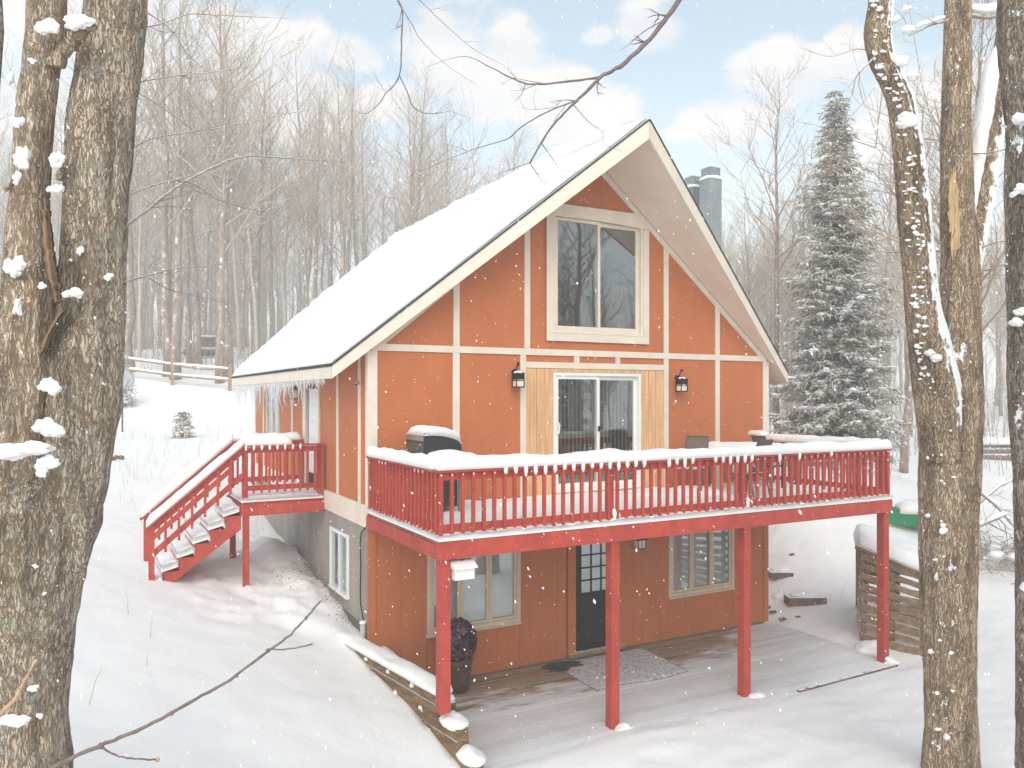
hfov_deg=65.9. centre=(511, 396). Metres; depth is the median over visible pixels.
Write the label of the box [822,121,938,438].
bare tree
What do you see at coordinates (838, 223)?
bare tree
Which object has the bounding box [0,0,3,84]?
bare tree
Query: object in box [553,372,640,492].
sliding door
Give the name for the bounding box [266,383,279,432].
window
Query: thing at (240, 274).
bare tree
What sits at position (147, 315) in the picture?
bare tree
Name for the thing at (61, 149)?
bare tree
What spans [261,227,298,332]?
bare tree
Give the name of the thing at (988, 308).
bare tree
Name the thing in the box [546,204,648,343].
window
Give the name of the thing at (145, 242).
bare tree
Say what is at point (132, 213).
bare tree
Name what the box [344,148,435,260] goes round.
bare tree
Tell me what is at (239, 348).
birch tree
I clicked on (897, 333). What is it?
bare tree
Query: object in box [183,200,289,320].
bare tree
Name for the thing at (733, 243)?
bare tree
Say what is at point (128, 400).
spruce tree
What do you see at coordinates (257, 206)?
bare tree
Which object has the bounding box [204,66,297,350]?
bare tree
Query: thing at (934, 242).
bare tree
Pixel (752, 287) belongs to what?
bare tree
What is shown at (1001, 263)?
bare tree
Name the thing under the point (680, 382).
wall lantern
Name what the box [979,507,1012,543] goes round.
fallen limb
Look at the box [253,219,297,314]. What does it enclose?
bare tree
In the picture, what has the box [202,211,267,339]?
bare tree
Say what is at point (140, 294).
birch tree
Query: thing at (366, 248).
bare tree
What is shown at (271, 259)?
bare tree
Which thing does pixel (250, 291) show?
bare tree
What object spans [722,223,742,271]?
bare tree
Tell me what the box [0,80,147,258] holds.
bare tree
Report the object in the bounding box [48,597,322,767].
overhanging branch
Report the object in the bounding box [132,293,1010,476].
undergrowth
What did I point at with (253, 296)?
birch tree
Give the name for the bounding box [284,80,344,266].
birch tree
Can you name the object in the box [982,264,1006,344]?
bare tree
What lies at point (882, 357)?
bare tree
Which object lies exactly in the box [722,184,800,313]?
bare tree
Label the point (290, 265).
bare tree
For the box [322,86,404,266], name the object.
bare tree
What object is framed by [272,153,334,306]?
bare tree
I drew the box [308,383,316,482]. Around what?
door
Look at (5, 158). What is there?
bare tree
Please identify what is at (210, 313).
bare tree
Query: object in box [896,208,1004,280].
bare tree
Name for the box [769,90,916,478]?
spruce tree
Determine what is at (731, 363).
house
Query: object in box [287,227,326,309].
bare tree
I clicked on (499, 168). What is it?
bare tree
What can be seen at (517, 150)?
bare tree
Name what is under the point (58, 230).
bare tree
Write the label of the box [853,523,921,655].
pallet bin
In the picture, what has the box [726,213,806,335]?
bare tree
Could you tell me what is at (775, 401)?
bare tree
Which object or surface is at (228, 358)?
bare tree
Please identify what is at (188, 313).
bare tree
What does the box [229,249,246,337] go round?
bare tree
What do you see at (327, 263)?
bare tree
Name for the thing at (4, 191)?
bare tree
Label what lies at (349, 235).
bare tree
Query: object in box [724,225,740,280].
bare tree
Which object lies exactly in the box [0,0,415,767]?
maple tree
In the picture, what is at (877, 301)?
bare tree
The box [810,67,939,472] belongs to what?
bare tree
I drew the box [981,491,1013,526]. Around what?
fallen limb
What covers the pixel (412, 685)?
retaining wall
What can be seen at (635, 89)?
sky
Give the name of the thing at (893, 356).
distant wood
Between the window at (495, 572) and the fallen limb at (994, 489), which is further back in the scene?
the fallen limb at (994, 489)
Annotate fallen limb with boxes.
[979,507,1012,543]
[980,474,1012,503]
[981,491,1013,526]
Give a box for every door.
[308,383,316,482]
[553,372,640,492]
[576,543,605,651]
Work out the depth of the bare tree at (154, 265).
73.40 m
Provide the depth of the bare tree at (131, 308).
42.74 m
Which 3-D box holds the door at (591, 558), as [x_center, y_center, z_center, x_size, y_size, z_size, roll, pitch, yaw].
[1.511,3.530,14.329,0.910,2.040,0.088,0,0,-28]
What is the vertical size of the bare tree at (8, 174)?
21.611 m
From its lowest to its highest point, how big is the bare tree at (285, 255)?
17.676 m
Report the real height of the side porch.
2.921 m
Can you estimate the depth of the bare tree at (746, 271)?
57.43 m
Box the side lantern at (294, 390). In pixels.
[290,384,298,398]
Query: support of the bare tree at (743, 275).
on the snow ground at (121, 649)
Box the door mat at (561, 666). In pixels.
[542,661,583,670]
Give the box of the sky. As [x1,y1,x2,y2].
[0,0,1006,390]
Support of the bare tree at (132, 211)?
on the snow ground at (121, 649)
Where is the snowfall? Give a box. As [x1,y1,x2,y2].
[0,0,1023,767]
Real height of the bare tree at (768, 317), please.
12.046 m
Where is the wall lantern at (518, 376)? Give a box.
[512,362,524,387]
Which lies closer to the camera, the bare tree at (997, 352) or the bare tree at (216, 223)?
the bare tree at (997, 352)
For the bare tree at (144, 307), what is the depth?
65.28 m
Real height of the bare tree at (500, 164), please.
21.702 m
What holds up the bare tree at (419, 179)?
on the snow ground at (121, 649)
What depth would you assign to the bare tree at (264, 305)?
85.38 m
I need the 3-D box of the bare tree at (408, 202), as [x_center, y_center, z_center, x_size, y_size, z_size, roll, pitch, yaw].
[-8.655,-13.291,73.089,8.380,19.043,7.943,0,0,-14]
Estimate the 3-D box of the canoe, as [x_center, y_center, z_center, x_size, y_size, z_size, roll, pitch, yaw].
[10.339,2.891,19.464,1.986,0.725,0.935,0,0,13]
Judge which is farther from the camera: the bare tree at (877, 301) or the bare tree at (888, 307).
the bare tree at (888, 307)
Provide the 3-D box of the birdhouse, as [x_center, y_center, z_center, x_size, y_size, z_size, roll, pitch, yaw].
[-0.625,2.160,9.939,0.325,0.260,0.240,0,0,-28]
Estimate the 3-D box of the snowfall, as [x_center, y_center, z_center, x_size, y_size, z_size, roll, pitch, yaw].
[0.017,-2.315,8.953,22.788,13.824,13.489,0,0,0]
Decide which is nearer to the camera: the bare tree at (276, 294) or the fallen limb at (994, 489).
the fallen limb at (994, 489)
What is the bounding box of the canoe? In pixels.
[889,499,917,527]
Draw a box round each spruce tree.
[123,354,138,407]
[169,411,196,438]
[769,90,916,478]
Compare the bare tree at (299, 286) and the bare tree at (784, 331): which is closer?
the bare tree at (784, 331)
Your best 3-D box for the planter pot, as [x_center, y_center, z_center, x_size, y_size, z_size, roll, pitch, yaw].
[-0.861,4.080,12.513,0.664,1.140,0.634,0,0,-28]
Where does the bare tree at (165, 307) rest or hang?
on the snow ground at (121, 649)
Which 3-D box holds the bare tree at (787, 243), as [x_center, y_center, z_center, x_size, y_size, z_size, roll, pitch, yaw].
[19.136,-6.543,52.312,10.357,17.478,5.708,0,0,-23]
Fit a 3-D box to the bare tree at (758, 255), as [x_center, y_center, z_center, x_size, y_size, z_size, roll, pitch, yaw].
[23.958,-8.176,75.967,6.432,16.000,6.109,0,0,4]
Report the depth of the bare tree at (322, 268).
66.25 m
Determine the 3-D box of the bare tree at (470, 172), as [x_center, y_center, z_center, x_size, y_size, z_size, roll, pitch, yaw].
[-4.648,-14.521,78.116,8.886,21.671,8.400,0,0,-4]
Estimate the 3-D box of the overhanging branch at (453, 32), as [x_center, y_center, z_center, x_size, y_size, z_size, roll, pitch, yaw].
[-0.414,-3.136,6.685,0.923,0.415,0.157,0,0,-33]
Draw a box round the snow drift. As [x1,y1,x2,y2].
[615,640,901,730]
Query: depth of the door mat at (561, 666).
13.54 m
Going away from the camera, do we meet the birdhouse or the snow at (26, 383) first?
the snow at (26, 383)
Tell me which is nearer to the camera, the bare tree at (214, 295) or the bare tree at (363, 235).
the bare tree at (363, 235)
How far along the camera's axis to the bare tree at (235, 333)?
75.69 m
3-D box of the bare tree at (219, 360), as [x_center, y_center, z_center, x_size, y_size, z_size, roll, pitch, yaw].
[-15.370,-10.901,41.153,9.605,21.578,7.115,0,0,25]
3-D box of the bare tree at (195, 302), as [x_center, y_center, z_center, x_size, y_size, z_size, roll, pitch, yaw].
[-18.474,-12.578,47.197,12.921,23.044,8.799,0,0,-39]
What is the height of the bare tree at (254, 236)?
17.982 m
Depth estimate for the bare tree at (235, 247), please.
79.82 m
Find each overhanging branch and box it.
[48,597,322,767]
[354,0,474,119]
[407,0,681,185]
[419,0,502,64]
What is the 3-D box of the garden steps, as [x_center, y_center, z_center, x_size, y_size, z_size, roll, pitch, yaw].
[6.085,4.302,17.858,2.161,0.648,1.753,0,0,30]
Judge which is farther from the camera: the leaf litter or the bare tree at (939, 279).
the bare tree at (939, 279)
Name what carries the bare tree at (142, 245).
on the snow ground at (121, 649)
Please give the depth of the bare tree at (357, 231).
83.43 m
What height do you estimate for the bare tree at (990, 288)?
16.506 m
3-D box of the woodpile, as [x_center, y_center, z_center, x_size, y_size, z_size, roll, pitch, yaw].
[-21.008,-3.461,54.000,2.636,1.406,1.040,0,0,0]
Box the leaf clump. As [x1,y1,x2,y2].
[115,455,123,459]
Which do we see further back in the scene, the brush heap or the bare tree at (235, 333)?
the bare tree at (235, 333)
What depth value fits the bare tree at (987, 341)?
85.88 m
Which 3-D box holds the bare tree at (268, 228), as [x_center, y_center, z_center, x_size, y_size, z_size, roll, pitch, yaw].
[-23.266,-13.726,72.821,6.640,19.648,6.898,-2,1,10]
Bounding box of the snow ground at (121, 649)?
[69,335,1014,767]
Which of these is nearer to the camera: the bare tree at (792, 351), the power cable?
the power cable
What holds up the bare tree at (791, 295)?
on the snow ground at (121, 649)
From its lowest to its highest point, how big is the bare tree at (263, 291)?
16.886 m
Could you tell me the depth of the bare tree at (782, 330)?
70.84 m
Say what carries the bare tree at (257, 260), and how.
on the snow ground at (121, 649)
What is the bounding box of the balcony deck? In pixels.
[366,434,892,729]
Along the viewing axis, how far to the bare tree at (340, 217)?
48.72 m
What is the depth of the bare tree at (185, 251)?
78.44 m
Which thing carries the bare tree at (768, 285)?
on the snow ground at (121, 649)
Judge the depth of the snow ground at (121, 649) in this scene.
11.30 m
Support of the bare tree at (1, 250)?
on the snow ground at (121, 649)
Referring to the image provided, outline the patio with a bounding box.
[453,622,908,767]
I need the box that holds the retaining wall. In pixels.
[336,631,486,767]
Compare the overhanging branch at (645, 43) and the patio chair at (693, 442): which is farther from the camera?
the patio chair at (693, 442)
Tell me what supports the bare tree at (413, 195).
on the snow ground at (121, 649)
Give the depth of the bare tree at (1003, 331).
52.93 m
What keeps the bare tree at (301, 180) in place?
on the snow ground at (121, 649)
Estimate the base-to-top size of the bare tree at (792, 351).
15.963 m
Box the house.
[231,119,788,677]
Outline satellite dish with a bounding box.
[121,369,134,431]
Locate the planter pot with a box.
[451,617,477,693]
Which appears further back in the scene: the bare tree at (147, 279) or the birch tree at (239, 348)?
the bare tree at (147, 279)
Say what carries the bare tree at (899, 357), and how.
on the snow ground at (121, 649)
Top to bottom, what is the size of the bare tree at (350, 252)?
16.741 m
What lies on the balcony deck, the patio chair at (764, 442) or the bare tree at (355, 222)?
the patio chair at (764, 442)
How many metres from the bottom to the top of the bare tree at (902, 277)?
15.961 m
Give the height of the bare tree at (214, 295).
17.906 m
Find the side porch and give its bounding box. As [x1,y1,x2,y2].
[139,431,324,586]
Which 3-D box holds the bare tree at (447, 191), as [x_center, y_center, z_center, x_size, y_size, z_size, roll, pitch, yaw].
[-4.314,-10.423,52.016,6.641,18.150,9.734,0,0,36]
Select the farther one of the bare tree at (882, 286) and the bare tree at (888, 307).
the bare tree at (888, 307)
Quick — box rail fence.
[125,356,231,390]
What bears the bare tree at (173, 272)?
on the snow ground at (121, 649)
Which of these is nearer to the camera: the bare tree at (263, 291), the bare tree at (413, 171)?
the bare tree at (413, 171)
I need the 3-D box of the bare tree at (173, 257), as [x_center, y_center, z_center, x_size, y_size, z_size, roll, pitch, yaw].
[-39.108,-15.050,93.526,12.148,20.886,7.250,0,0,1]
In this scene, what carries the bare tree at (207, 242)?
on the snow ground at (121, 649)
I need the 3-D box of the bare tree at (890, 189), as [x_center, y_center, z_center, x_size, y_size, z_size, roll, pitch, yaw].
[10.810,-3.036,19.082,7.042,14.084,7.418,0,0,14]
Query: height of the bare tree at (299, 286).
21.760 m
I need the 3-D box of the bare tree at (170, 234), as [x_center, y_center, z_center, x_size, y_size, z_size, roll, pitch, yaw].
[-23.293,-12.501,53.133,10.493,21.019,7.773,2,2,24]
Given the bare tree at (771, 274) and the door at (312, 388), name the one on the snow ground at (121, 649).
the bare tree at (771, 274)
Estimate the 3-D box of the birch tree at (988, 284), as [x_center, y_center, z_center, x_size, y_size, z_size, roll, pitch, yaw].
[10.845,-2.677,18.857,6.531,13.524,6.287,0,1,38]
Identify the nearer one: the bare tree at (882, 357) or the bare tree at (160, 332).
the bare tree at (882, 357)
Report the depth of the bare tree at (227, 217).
47.47 m
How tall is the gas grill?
1.356 m
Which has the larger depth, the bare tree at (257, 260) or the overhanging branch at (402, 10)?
the bare tree at (257, 260)
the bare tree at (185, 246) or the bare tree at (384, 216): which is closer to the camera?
the bare tree at (384, 216)
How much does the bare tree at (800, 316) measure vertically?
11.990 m
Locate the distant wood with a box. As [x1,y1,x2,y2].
[0,223,1005,392]
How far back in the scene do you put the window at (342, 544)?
13.64 m
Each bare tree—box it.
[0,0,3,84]
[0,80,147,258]
[0,87,151,227]
[0,89,56,234]
[0,92,56,248]
[0,138,58,258]
[0,165,6,280]
[1,0,278,372]
[25,0,282,379]
[50,169,61,265]
[51,166,184,242]
[52,54,130,201]
[52,85,161,222]
[52,182,61,250]
[68,0,268,376]
[73,0,371,376]
[126,105,170,311]
[131,43,232,363]
[132,0,324,366]
[132,136,184,350]
[132,154,160,349]
[132,155,211,348]
[132,177,162,315]
[133,47,239,344]
[133,87,268,334]
[133,149,175,349]
[133,161,183,282]
[133,200,159,303]
[133,219,160,345]
[135,164,200,348]
[136,0,308,383]
[136,151,197,347]
[137,44,370,354]
[139,214,183,342]
[146,4,284,334]
[146,227,183,312]
[147,200,215,322]
[150,167,207,319]
[150,191,281,334]
[150,209,191,288]
[151,214,216,293]
[155,183,216,345]
[161,170,207,323]
[172,181,232,320]
[172,202,232,334]
[172,231,217,327]
[174,178,236,323]
[183,58,271,261]
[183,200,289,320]
[188,142,234,330]
[193,120,266,346]
[193,167,300,347]
[197,183,244,248]
[202,86,311,347]
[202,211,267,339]
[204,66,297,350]
[210,218,291,297]
[213,139,330,329]
[215,184,250,282]
[227,47,295,337]
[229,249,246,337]
[233,168,273,289]
[236,221,274,345]
[237,142,274,254]
[240,152,292,334]
[242,81,362,308]
[245,185,294,344]
[249,70,361,300]
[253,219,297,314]
[258,89,390,286]
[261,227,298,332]
[262,225,312,318]
[264,20,365,307]
[265,201,321,321]
[266,231,279,323]
[269,120,327,312]
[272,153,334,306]
[277,222,340,311]
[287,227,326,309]
[289,222,339,282]
[290,40,395,272]
[291,59,509,246]
[291,154,342,292]
[295,58,387,279]
[295,172,352,287]
[307,99,382,274]
[319,152,382,259]
[319,210,372,273]
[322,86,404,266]
[325,97,396,260]
[337,128,463,255]
[338,183,372,265]
[343,182,393,261]
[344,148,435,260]
[346,178,397,263]
[357,158,443,250]
[370,87,459,225]
[371,76,487,234]
[372,153,454,247]
[379,153,454,228]
[393,106,481,227]
[394,90,493,227]
[395,151,465,224]
[403,150,471,216]
[409,134,475,222]
[426,139,501,211]
[449,143,518,198]
[467,108,556,192]
[474,158,513,192]
[700,52,875,433]
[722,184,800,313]
[722,204,798,315]
[722,213,806,306]
[722,219,755,283]
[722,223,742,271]
[724,136,884,319]
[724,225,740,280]
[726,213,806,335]
[728,196,805,412]
[730,237,766,316]
[732,238,773,311]
[734,170,819,403]
[736,102,896,351]
[737,195,811,407]
[740,166,893,405]
[740,229,808,402]
[740,243,785,325]
[743,228,779,316]
[744,237,807,393]
[748,184,803,319]
[751,228,783,334]
[752,251,794,353]
[756,250,797,408]
[757,273,800,372]
[759,225,809,406]
[768,228,808,401]
[769,247,811,403]
[795,195,861,281]
[807,0,1005,283]
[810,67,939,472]
[818,154,939,435]
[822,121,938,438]
[846,248,905,344]
[855,190,937,409]
[860,247,902,395]
[862,239,905,404]
[864,212,903,376]
[869,160,1003,309]
[869,233,903,409]
[870,278,905,355]
[873,232,939,305]
[876,217,1005,333]
[888,264,903,394]
[893,242,905,391]
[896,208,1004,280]
[982,174,1006,328]
[982,211,1006,415]
[982,225,1004,326]
[982,242,1006,405]
[982,246,1006,345]
[982,251,996,341]
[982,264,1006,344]
[982,281,1004,324]
[983,298,1006,358]
[991,256,1006,339]
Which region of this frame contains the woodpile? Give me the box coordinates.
[182,335,215,355]
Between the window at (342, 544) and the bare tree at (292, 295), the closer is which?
the window at (342, 544)
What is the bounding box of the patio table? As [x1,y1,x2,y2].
[708,441,782,487]
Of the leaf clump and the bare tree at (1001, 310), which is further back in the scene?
the bare tree at (1001, 310)
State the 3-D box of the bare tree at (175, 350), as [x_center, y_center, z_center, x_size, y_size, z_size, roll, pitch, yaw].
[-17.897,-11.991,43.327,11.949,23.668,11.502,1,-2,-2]
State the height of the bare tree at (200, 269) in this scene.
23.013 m
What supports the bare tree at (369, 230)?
on the snow ground at (121, 649)
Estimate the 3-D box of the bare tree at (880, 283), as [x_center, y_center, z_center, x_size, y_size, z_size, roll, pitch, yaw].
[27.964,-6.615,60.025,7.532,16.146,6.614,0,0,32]
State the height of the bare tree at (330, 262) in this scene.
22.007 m
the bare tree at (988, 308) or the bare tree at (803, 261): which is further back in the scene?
the bare tree at (988, 308)
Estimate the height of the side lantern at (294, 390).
0.315 m
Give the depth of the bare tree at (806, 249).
43.38 m
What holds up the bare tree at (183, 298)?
on the snow ground at (121, 649)
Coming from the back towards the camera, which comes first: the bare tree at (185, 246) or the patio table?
the bare tree at (185, 246)
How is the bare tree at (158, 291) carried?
on the snow ground at (121, 649)
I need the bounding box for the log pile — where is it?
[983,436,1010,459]
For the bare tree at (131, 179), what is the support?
on the snow ground at (121, 649)
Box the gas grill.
[405,425,475,511]
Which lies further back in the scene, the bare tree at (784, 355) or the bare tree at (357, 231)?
the bare tree at (357, 231)
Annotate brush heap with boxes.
[979,523,1014,583]
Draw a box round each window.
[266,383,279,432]
[328,526,349,599]
[426,552,521,638]
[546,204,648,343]
[668,529,734,599]
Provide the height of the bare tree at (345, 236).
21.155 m
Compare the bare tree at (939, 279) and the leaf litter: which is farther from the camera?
the bare tree at (939, 279)
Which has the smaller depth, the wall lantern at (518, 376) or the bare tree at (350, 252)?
the wall lantern at (518, 376)
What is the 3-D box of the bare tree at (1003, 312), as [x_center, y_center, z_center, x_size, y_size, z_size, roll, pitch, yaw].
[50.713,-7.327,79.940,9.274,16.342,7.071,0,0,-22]
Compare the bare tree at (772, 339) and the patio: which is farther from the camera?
the bare tree at (772, 339)
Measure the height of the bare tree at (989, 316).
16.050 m
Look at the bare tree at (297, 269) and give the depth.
103.05 m
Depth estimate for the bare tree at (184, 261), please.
94.63 m
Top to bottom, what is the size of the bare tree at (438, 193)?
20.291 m
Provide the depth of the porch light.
14.57 m
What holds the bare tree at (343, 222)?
on the snow ground at (121, 649)
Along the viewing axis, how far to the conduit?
12.27 m
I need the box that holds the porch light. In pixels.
[634,538,647,549]
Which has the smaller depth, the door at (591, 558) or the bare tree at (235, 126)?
the door at (591, 558)
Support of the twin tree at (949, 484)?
on the snow ground at (121, 649)
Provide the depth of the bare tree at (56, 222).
71.69 m
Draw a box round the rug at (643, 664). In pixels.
[564,647,688,691]
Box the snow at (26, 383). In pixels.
[0,0,97,735]
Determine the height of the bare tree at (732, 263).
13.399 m
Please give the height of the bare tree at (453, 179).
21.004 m
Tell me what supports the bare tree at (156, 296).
on the snow ground at (121, 649)
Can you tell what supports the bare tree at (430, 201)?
on the snow ground at (121, 649)
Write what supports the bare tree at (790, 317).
on the snow ground at (121, 649)
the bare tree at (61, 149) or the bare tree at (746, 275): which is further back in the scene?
the bare tree at (61, 149)
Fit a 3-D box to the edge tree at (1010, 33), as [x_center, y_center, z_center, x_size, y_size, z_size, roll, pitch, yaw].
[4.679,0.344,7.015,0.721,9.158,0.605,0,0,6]
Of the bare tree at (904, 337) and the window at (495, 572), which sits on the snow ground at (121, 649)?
the bare tree at (904, 337)
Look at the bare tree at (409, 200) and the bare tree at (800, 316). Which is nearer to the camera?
the bare tree at (800, 316)
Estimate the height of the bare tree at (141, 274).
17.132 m
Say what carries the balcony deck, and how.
on the patio
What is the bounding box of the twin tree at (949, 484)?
[790,0,1005,767]
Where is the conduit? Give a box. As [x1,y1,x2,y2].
[359,620,366,638]
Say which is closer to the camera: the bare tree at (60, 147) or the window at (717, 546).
the window at (717, 546)
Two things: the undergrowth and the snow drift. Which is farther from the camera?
the undergrowth
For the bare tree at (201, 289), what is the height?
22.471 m
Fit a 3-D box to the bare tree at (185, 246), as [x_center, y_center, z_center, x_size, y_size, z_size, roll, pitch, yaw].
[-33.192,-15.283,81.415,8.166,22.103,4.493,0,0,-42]
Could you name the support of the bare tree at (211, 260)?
on the snow ground at (121, 649)
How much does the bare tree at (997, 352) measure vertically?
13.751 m
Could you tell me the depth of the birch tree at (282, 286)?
55.74 m
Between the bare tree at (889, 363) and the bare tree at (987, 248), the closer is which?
the bare tree at (987, 248)
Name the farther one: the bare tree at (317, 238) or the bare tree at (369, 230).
the bare tree at (369, 230)
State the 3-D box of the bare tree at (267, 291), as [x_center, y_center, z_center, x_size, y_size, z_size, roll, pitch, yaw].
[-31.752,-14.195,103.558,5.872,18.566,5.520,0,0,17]
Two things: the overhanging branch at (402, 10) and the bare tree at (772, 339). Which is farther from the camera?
the bare tree at (772, 339)
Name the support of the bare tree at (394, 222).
on the snow ground at (121, 649)
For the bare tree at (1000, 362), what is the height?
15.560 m
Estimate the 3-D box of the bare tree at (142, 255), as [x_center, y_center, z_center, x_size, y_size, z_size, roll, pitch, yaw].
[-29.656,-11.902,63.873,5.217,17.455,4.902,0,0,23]
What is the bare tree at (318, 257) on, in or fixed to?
on the snow ground at (121, 649)
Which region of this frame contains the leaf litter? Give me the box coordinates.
[262,555,351,628]
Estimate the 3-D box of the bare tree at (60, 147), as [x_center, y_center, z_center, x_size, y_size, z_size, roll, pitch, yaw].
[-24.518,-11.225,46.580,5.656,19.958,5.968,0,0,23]
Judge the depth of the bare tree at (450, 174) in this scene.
74.58 m
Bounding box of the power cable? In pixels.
[359,527,365,619]
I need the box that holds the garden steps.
[769,567,826,605]
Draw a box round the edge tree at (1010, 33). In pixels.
[996,0,1023,767]
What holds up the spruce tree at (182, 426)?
on the snow ground at (121, 649)
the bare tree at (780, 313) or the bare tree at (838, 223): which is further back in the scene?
the bare tree at (780, 313)
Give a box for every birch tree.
[130,92,176,357]
[193,59,272,358]
[211,75,277,350]
[235,80,325,326]
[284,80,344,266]
[790,0,1006,560]
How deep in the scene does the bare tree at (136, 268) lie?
70.12 m
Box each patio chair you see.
[677,435,708,490]
[731,439,772,497]
[747,430,788,483]
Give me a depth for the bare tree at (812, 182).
46.81 m
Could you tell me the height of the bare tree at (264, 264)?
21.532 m
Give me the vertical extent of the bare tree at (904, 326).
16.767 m
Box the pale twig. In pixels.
[0,659,37,717]
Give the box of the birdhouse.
[451,558,477,580]
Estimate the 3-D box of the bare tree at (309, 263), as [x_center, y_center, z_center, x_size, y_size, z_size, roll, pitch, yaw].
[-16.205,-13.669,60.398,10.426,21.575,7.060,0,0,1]
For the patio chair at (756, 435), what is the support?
on the balcony deck
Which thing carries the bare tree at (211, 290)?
on the snow ground at (121, 649)
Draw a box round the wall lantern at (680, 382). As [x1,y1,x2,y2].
[675,369,687,391]

